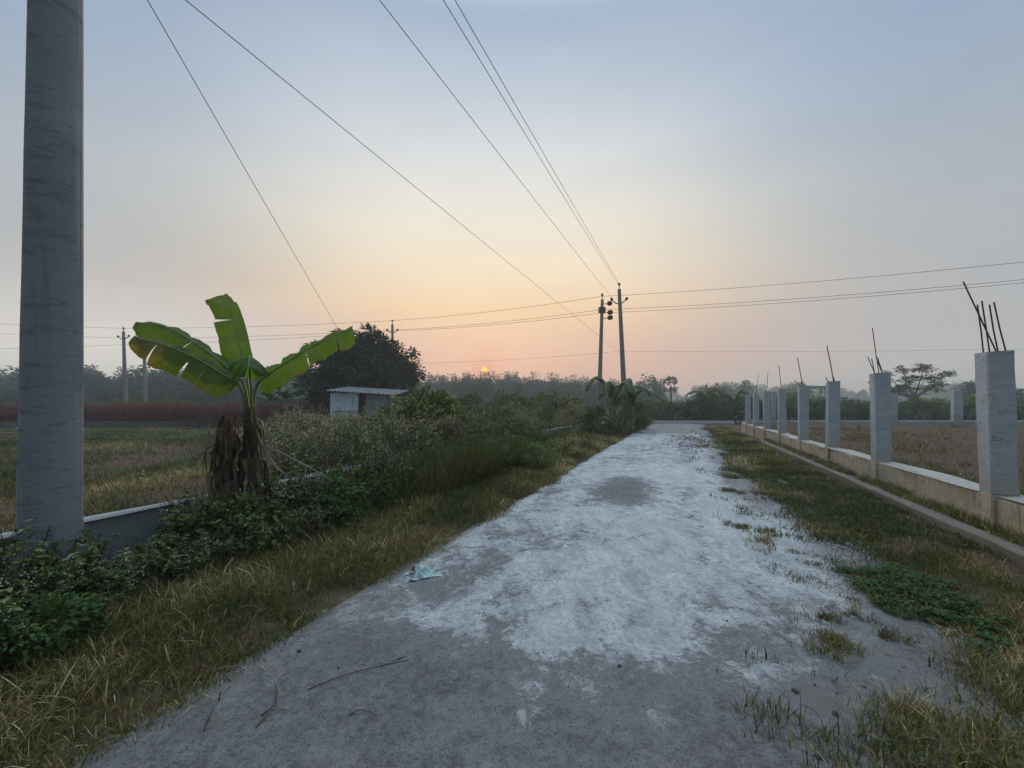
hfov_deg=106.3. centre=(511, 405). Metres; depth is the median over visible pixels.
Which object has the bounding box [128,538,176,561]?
verge weed
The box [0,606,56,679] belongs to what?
verge weed
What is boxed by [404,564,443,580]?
crumpled cloth
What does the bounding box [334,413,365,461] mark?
tall weed
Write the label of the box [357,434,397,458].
flowering weed
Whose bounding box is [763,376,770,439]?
concrete pillar
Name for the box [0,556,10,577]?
verge weed
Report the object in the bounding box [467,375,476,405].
wood tree
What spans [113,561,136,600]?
verge weed
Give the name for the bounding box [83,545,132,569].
verge weed
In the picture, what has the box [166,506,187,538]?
verge weed
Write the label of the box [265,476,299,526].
verge weed
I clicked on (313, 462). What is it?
flowering weed
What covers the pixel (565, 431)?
verge weed
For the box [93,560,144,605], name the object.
verge weed
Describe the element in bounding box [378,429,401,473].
verge weed
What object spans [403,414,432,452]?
tall weed
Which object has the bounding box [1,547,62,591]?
verge weed
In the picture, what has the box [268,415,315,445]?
flowering weed
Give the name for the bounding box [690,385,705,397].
wood tree
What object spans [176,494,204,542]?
verge weed
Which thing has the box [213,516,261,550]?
verge weed
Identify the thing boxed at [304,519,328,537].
verge weed
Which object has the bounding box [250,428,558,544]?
tall grass
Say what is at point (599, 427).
thicket bush
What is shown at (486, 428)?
flowering weed
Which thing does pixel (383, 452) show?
verge weed
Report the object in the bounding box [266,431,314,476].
flowering weed
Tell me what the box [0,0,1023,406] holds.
sky
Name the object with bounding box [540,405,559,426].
thicket bush
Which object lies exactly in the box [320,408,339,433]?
flowering weed
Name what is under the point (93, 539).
verge weed
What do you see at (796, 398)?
hedge bush
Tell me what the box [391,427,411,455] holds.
tall weed
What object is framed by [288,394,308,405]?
wood tree
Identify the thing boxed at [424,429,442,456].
verge weed
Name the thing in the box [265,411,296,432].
flowering weed
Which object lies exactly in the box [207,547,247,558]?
verge weed
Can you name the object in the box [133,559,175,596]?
verge weed
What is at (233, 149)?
power line
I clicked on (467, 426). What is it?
tall weed
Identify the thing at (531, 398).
thicket bush
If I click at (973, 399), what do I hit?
hedge bush
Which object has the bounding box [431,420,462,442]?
tall weed
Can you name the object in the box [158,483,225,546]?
verge weed
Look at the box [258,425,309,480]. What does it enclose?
tall weed
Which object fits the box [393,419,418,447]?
tall weed
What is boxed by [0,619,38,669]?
verge weed
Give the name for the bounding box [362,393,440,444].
thicket bush
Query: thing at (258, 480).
verge weed
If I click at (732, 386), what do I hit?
wood tree
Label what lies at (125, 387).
utility pole
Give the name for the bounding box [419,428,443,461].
verge weed
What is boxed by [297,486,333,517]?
verge weed
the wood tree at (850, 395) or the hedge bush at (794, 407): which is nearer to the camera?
the hedge bush at (794, 407)
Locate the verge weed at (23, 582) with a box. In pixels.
[0,540,71,626]
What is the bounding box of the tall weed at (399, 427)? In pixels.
[385,415,416,450]
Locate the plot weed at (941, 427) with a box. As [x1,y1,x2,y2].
[938,423,959,439]
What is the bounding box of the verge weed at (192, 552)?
[142,538,209,581]
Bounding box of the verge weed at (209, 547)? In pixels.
[195,526,246,563]
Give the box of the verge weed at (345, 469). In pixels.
[331,453,354,481]
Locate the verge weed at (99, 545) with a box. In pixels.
[80,532,120,593]
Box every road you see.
[62,424,1023,767]
[601,420,1023,423]
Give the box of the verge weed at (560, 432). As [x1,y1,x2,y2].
[555,427,565,438]
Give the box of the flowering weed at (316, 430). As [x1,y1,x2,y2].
[296,414,332,464]
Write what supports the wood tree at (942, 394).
on the ground at (340, 594)
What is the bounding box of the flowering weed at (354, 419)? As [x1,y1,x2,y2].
[341,410,363,428]
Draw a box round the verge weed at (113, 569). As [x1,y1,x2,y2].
[104,547,166,583]
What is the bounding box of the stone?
[791,688,798,693]
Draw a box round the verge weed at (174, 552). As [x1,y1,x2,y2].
[161,532,213,565]
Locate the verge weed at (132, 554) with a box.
[106,535,158,568]
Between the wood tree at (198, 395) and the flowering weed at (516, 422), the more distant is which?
the wood tree at (198, 395)
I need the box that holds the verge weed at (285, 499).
[273,483,298,520]
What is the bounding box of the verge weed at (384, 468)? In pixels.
[363,455,395,493]
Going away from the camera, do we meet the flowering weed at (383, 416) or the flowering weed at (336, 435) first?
the flowering weed at (336, 435)
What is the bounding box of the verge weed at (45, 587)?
[0,576,64,615]
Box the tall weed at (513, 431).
[495,416,517,434]
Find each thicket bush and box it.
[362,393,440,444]
[372,393,408,418]
[375,388,438,434]
[389,385,448,426]
[397,394,447,429]
[401,389,467,447]
[410,389,475,435]
[413,383,461,441]
[451,392,484,411]
[452,399,474,414]
[477,403,524,436]
[482,439,515,471]
[491,389,520,407]
[493,416,540,445]
[499,398,557,432]
[511,439,561,470]
[512,393,532,409]
[517,394,552,418]
[523,407,549,428]
[524,395,542,403]
[528,391,559,408]
[528,410,557,429]
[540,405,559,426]
[546,398,575,427]
[547,393,584,415]
[547,395,582,424]
[548,392,580,425]
[550,427,584,453]
[567,400,596,422]
[574,406,591,426]
[582,401,614,435]
[604,394,636,432]
[621,400,650,431]
[633,411,655,429]
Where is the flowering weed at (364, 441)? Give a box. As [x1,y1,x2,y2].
[345,430,392,458]
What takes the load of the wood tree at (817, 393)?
on the ground at (340, 594)
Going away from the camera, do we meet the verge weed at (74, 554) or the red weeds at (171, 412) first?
the verge weed at (74, 554)
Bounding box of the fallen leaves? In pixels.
[688,455,1022,722]
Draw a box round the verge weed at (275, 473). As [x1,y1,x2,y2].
[261,460,307,508]
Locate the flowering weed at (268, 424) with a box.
[257,412,280,441]
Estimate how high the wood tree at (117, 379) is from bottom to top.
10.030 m
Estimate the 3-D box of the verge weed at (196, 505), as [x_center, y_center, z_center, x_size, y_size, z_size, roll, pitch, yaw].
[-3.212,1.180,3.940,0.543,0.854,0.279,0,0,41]
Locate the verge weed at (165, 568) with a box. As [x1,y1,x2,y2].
[138,542,186,582]
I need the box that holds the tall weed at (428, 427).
[417,411,444,444]
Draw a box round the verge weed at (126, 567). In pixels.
[56,549,130,600]
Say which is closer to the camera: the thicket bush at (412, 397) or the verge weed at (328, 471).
the verge weed at (328, 471)
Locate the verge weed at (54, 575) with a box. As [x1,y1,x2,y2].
[3,560,85,622]
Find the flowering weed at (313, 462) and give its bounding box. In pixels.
[295,427,336,471]
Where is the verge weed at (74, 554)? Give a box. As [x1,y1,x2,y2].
[5,543,105,617]
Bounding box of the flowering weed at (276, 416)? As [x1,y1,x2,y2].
[268,406,298,432]
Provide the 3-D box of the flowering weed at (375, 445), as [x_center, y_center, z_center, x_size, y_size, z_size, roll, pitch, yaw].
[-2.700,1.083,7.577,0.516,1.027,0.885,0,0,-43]
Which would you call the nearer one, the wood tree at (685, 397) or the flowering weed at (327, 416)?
the flowering weed at (327, 416)
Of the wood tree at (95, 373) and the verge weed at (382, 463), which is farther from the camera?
the wood tree at (95, 373)
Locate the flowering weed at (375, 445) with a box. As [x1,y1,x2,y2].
[367,435,385,461]
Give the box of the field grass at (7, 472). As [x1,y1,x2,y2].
[0,425,334,532]
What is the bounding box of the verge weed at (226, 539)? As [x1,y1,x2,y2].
[213,521,245,557]
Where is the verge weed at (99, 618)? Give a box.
[65,587,131,634]
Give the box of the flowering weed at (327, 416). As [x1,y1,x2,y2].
[316,406,340,421]
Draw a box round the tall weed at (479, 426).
[464,412,491,439]
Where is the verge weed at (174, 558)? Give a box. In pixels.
[135,550,191,586]
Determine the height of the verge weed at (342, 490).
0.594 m
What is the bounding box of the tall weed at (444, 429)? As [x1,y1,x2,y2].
[431,419,453,441]
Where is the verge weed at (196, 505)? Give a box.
[185,481,219,546]
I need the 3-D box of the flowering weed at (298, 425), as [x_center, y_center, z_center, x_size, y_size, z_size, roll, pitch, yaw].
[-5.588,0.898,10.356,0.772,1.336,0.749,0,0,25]
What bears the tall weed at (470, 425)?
on the ground at (340, 594)
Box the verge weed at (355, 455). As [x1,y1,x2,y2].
[346,443,372,469]
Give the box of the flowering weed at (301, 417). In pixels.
[285,405,320,438]
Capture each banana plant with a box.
[128,294,354,522]
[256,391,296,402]
[274,382,310,404]
[287,392,316,403]
[584,376,652,415]
[614,378,661,429]
[685,390,732,419]
[717,389,748,415]
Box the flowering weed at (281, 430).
[275,423,322,473]
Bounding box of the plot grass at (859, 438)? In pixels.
[759,425,1023,494]
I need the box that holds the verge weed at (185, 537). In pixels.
[142,533,206,580]
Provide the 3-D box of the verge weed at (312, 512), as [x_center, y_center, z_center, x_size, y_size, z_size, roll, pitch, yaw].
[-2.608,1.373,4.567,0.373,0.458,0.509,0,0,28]
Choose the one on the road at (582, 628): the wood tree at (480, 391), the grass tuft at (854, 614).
the grass tuft at (854, 614)
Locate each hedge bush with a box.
[616,398,646,417]
[629,405,655,418]
[642,399,667,418]
[643,399,674,419]
[646,400,688,419]
[670,399,709,419]
[676,402,712,419]
[686,394,715,419]
[692,382,733,419]
[714,397,744,419]
[729,395,770,418]
[760,397,797,419]
[776,391,809,419]
[786,391,817,417]
[790,399,825,418]
[809,396,841,418]
[810,396,852,418]
[840,397,869,419]
[844,403,869,419]
[869,406,907,418]
[898,396,948,419]
[898,401,922,418]
[898,403,912,419]
[903,399,950,419]
[925,396,950,416]
[941,396,976,419]
[963,397,975,419]
[1017,404,1023,419]
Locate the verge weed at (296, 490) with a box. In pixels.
[287,474,317,511]
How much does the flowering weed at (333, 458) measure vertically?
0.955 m
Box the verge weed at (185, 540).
[165,532,207,551]
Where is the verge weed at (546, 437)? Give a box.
[539,424,549,443]
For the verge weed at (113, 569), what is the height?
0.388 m
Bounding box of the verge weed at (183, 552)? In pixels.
[157,542,201,559]
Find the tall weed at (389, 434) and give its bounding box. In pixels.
[373,411,397,457]
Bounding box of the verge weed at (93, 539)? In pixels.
[83,525,112,574]
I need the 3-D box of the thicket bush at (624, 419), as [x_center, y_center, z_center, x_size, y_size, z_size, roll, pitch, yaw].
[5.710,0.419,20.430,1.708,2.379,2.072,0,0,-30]
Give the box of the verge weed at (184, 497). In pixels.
[159,483,222,537]
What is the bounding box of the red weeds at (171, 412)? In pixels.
[0,399,328,426]
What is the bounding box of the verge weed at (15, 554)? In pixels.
[0,517,46,599]
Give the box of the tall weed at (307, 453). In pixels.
[282,436,308,476]
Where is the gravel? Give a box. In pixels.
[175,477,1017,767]
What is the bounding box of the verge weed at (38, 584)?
[9,557,82,629]
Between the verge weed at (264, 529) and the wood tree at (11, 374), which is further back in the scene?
the wood tree at (11, 374)
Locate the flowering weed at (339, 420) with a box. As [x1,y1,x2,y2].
[328,417,354,425]
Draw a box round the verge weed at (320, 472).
[309,455,331,502]
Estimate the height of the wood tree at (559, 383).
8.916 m
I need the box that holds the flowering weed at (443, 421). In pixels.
[426,407,458,447]
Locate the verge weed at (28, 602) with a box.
[0,578,46,621]
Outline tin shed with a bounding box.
[300,386,408,423]
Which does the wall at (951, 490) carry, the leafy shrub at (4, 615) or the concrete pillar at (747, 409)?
the concrete pillar at (747, 409)
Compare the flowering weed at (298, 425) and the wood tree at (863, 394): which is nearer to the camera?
the flowering weed at (298, 425)
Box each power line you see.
[10,313,597,348]
[13,296,601,327]
[15,310,595,337]
[147,0,372,387]
[185,0,612,346]
[379,0,609,294]
[443,0,616,281]
[445,349,996,362]
[455,0,619,284]
[606,279,1023,309]
[608,283,1017,312]
[615,262,1020,295]
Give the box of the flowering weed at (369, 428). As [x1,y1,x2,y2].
[357,426,409,456]
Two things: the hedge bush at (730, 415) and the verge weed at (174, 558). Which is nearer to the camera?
the verge weed at (174, 558)
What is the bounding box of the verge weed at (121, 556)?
[99,546,132,580]
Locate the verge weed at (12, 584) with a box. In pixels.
[0,569,18,595]
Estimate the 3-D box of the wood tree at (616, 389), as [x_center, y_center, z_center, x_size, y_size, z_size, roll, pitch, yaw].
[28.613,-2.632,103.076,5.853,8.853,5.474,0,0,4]
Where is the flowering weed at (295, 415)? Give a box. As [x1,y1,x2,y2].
[280,404,312,423]
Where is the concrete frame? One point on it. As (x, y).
(820, 388)
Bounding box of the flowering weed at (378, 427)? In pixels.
[331,421,380,461]
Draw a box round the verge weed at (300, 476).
[268,460,306,524]
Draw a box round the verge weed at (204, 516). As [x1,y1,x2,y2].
[187,510,210,545]
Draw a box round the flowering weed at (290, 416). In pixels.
[272,402,306,434]
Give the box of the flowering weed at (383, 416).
[372,410,412,439]
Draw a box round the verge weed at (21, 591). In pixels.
[2,582,33,598]
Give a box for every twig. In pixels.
[203,708,213,731]
[255,708,284,726]
[261,683,276,716]
[307,660,408,689]
[349,709,376,715]
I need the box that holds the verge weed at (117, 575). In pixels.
[42,540,129,609]
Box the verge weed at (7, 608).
[0,578,28,630]
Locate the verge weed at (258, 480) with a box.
[255,475,295,530]
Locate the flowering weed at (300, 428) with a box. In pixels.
[281,417,320,437]
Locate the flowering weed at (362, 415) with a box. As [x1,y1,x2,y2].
[349,406,372,421]
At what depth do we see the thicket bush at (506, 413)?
14.50 m
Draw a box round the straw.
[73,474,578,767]
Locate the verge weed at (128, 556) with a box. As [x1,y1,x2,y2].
[103,551,133,592]
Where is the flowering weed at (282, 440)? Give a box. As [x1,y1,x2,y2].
[271,434,307,449]
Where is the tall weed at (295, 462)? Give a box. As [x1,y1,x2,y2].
[278,448,314,478]
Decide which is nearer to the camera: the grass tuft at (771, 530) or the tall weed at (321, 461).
the grass tuft at (771, 530)
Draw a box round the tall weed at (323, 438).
[310,418,365,468]
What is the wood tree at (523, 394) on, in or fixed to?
on the ground at (340, 594)
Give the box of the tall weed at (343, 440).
[332,424,357,467]
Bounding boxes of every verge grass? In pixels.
[688,425,1023,767]
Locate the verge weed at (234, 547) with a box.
[222,533,250,563]
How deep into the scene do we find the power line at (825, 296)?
21.41 m
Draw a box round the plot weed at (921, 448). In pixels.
[916,447,926,461]
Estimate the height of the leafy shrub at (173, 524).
0.716 m
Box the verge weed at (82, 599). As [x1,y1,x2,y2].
[55,581,114,623]
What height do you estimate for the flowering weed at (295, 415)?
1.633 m
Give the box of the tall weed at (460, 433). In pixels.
[446,426,468,443]
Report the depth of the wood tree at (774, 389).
243.14 m
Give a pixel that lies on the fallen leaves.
(888, 650)
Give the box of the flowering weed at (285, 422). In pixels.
[271,413,297,432]
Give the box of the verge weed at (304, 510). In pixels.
[289,497,315,523]
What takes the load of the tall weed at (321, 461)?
on the ground at (340, 594)
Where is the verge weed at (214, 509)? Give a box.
[204,492,222,530]
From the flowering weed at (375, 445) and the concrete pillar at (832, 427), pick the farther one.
the concrete pillar at (832, 427)
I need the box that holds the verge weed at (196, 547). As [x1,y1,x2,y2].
[153,531,210,570]
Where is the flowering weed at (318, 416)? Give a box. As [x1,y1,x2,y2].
[278,405,329,471]
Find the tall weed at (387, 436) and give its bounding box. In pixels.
[352,420,393,460]
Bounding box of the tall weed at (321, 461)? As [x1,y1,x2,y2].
[292,425,329,473]
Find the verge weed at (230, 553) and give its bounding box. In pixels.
[217,522,266,566]
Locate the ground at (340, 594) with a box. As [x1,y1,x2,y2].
[0,408,1023,767]
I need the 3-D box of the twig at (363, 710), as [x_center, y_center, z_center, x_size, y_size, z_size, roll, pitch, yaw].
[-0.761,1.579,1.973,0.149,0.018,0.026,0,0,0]
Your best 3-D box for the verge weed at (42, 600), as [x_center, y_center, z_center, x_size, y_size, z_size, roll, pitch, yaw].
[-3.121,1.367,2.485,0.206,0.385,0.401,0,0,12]
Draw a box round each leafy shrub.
[0,588,106,677]
[0,600,29,628]
[154,492,273,560]
[205,491,304,557]
[298,464,375,519]
[320,490,372,525]
[344,465,403,509]
[379,452,432,491]
[408,444,456,480]
[494,429,536,453]
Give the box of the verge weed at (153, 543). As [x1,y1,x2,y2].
[131,533,178,576]
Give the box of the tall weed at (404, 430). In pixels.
[389,417,419,444]
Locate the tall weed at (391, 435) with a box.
[374,418,400,457]
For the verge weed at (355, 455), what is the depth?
6.25 m
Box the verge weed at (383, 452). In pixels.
[374,437,400,494]
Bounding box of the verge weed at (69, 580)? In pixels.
[12,569,83,631]
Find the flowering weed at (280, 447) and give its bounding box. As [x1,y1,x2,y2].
[241,433,301,474]
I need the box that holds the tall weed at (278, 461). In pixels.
[259,432,294,483]
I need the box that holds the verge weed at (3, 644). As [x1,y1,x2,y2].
[0,639,9,649]
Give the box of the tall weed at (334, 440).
[318,424,359,467]
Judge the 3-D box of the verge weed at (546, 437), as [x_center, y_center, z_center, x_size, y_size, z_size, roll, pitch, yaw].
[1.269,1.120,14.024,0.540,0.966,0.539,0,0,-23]
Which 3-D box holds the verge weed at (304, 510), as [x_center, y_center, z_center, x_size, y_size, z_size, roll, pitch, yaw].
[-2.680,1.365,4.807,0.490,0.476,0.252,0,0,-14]
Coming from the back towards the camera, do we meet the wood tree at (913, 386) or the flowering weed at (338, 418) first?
the wood tree at (913, 386)
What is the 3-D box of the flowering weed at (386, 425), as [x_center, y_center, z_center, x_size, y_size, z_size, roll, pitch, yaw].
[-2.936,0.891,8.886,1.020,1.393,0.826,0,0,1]
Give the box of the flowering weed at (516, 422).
[508,410,524,435]
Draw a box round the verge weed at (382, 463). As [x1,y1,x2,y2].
[367,455,389,490]
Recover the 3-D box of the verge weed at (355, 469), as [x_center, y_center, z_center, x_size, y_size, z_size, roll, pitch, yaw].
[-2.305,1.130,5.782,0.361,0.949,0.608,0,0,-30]
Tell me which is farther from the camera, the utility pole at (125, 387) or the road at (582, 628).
the utility pole at (125, 387)
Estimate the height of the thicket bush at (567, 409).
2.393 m
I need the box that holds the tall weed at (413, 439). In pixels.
[396,431,426,454]
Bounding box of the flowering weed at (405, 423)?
[393,410,432,451]
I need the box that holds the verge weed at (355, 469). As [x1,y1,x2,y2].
[344,448,372,498]
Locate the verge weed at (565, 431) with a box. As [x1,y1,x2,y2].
[562,422,574,436]
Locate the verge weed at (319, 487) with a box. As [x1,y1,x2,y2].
[311,469,328,515]
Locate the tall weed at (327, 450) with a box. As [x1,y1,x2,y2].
[294,434,348,472]
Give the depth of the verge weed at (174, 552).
3.56 m
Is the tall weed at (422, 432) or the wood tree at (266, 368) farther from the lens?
the wood tree at (266, 368)
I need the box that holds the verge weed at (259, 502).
[230,488,272,520]
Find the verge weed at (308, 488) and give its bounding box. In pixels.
[295,466,327,511]
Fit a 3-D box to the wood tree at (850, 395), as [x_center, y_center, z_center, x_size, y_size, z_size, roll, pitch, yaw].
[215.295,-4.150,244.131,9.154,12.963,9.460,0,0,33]
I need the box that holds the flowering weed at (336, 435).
[311,421,359,470]
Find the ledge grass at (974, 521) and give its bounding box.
[764,438,1023,547]
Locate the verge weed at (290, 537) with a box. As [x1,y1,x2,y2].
[278,525,303,544]
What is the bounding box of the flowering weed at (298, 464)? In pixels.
[280,449,308,477]
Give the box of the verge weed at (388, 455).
[366,444,403,465]
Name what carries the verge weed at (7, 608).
on the ground at (340, 594)
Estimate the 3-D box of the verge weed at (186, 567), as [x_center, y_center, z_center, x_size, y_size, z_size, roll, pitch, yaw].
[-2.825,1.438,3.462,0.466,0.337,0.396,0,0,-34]
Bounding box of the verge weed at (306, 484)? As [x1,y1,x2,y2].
[291,462,323,523]
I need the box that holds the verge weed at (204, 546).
[187,527,224,570]
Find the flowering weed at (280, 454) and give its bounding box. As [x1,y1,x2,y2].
[272,441,290,477]
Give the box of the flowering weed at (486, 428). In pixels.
[474,421,493,439]
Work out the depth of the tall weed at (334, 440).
7.18 m
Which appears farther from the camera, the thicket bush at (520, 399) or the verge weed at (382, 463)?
the thicket bush at (520, 399)
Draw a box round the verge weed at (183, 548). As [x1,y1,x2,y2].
[145,540,190,573]
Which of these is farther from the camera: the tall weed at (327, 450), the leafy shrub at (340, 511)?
the tall weed at (327, 450)
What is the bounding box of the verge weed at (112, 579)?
[93,571,117,595]
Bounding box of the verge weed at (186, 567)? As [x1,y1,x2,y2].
[165,541,228,581]
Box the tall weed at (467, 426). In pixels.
[458,410,481,440]
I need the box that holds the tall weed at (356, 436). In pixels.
[334,411,369,465]
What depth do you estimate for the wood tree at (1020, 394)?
59.19 m
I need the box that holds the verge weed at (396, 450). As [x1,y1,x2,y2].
[368,438,401,493]
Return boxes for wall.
[0,421,315,428]
[0,423,587,571]
[741,423,1023,536]
[751,421,1023,428]
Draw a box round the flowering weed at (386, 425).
[366,414,404,445]
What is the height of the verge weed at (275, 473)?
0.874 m
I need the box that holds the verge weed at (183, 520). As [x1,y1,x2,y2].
[162,496,198,543]
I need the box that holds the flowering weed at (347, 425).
[340,416,369,443]
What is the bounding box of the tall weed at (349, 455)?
[340,435,368,466]
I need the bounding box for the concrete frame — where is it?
[809,386,825,399]
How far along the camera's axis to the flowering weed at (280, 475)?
5.76 m
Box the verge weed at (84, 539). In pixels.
[40,528,100,604]
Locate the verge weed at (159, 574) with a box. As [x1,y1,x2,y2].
[142,564,193,588]
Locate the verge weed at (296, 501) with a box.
[272,477,303,513]
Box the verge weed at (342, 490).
[328,479,369,497]
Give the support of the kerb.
on the ground at (340, 594)
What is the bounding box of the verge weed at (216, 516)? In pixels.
[207,496,234,529]
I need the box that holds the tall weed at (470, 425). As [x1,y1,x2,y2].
[448,413,475,438]
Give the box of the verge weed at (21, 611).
[12,603,31,617]
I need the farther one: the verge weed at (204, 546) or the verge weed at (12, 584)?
the verge weed at (204, 546)
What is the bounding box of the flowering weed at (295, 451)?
[264,441,318,472]
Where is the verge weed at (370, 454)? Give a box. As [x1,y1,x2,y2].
[357,436,380,474]
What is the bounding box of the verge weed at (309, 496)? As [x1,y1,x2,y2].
[293,474,325,521]
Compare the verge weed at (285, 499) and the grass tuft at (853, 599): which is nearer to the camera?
the grass tuft at (853, 599)
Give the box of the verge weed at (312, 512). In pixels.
[269,503,315,535]
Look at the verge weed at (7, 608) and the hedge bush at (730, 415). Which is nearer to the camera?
the verge weed at (7, 608)
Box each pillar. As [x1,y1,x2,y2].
[745,395,750,431]
[752,375,758,434]
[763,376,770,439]
[771,392,775,423]
[777,368,786,441]
[797,358,808,450]
[824,346,839,462]
[867,328,891,480]
[891,393,897,425]
[950,391,962,425]
[963,281,1019,529]
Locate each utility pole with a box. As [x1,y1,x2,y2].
[14,0,83,592]
[117,327,129,406]
[143,360,147,405]
[386,320,398,338]
[596,293,612,424]
[610,283,628,429]
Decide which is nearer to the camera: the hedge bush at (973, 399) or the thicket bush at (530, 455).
the thicket bush at (530, 455)
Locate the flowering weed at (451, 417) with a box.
[428,414,454,443]
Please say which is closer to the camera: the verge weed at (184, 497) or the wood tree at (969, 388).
the verge weed at (184, 497)
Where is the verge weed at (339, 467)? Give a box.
[327,455,359,485]
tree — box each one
[0,367,18,395]
[0,368,15,387]
[4,365,18,390]
[84,364,111,388]
[84,365,102,377]
[84,374,122,399]
[110,365,142,391]
[113,368,128,384]
[133,372,155,393]
[134,365,174,382]
[147,370,173,391]
[160,368,192,405]
[187,391,218,405]
[189,373,219,403]
[196,390,232,408]
[222,387,240,404]
[230,395,258,406]
[231,377,260,395]
[234,377,258,394]
[253,381,310,404]
[255,365,288,402]
[259,392,283,405]
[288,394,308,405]
[291,322,428,408]
[423,372,435,392]
[428,374,446,393]
[437,373,452,392]
[438,373,459,398]
[450,371,473,403]
[461,373,482,408]
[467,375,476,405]
[470,376,487,407]
[471,378,493,407]
[482,371,500,406]
[493,377,506,406]
[501,374,513,405]
[504,371,525,408]
[509,374,526,397]
[523,371,541,397]
[528,378,545,406]
[528,379,548,401]
[541,372,561,403]
[544,377,561,405]
[549,382,562,401]
[559,380,574,401]
[561,374,581,402]
[570,379,581,407]
[574,383,584,406]
[580,375,588,409]
[590,380,606,406]
[610,379,621,410]
[635,372,663,403]
[651,384,667,399]
[662,375,678,402]
[665,391,681,403]
[681,394,689,402]
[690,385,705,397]
[697,383,718,400]
[716,386,737,401]
[722,381,737,396]
[733,379,756,402]
[749,385,762,399]
[754,384,767,400]
[768,386,781,392]
[779,383,791,389]
[786,380,813,402]
[814,389,823,399]
[840,387,848,401]
[843,390,857,400]
[855,389,869,403]
[868,363,956,401]
[898,389,907,403]
[909,382,932,397]
[917,383,942,400]
[928,388,953,401]
[943,379,966,397]
[951,380,975,404]
[1016,388,1023,399]
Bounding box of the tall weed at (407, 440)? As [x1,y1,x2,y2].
[381,426,411,453]
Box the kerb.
[760,440,1023,568]
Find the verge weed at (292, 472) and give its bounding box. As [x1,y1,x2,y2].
[272,458,298,499]
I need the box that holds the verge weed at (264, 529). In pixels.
[244,507,298,556]
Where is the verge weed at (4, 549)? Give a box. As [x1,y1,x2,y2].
[0,531,38,570]
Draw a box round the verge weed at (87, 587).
[67,567,111,599]
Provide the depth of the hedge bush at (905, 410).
41.94 m
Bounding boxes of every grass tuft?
[714,471,744,478]
[719,487,751,494]
[719,519,749,529]
[747,536,771,543]
[754,526,777,537]
[759,488,814,500]
[782,623,873,668]
[784,548,807,553]
[795,556,827,569]
[813,602,845,624]
[836,593,866,605]
[842,609,884,625]
[858,611,916,645]
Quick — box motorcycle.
[734,409,752,423]
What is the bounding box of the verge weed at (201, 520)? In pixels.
[174,487,229,535]
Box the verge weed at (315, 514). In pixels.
[304,500,348,536]
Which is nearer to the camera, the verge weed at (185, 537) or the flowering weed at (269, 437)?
the verge weed at (185, 537)
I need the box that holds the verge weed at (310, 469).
[287,454,318,489]
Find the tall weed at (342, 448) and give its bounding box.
[318,432,354,468]
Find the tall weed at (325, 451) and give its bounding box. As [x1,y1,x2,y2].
[308,431,351,470]
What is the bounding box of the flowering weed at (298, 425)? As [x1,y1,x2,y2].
[288,415,316,438]
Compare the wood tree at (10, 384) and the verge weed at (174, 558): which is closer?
the verge weed at (174, 558)
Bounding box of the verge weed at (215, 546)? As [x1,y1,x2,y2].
[185,523,233,562]
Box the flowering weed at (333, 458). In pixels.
[318,443,363,468]
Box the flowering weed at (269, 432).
[258,423,295,446]
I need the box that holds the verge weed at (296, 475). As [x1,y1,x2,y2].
[270,461,308,522]
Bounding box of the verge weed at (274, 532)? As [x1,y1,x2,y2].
[270,516,297,544]
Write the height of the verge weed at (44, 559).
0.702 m
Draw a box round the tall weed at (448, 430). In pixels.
[430,417,459,445]
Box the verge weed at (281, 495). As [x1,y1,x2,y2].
[268,465,303,518]
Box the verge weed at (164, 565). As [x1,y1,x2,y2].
[139,551,201,587]
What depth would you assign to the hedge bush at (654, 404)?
43.16 m
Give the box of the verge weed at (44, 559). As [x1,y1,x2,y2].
[0,524,66,590]
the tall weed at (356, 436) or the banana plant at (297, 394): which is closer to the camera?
the tall weed at (356, 436)
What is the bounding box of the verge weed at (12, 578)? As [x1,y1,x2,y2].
[0,552,37,593]
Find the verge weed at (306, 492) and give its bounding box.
[295,469,323,506]
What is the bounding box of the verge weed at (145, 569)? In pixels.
[108,548,175,594]
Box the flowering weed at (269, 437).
[258,428,279,453]
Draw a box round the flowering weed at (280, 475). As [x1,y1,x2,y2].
[258,437,299,479]
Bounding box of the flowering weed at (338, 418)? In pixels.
[322,407,363,453]
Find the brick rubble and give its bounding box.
[662,433,718,449]
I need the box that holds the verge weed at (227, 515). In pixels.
[190,491,232,540]
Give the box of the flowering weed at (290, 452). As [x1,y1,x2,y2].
[241,432,311,479]
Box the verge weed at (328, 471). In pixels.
[317,458,356,484]
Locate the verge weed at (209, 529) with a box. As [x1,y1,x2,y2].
[187,517,237,542]
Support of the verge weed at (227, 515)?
on the ground at (340, 594)
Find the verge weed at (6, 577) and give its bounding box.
[0,564,20,594]
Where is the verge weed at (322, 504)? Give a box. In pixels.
[308,490,343,522]
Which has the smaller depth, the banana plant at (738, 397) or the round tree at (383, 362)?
the round tree at (383, 362)
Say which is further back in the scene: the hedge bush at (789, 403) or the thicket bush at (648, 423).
the hedge bush at (789, 403)
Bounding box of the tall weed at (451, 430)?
[438,412,460,442]
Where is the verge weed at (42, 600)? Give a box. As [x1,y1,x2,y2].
[10,579,71,636]
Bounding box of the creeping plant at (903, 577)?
[830,561,1023,656]
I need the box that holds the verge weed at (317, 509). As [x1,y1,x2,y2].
[289,503,330,540]
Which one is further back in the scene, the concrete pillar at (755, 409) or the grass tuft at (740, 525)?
the concrete pillar at (755, 409)
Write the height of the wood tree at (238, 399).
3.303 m
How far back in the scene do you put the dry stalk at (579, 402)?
20.46 m

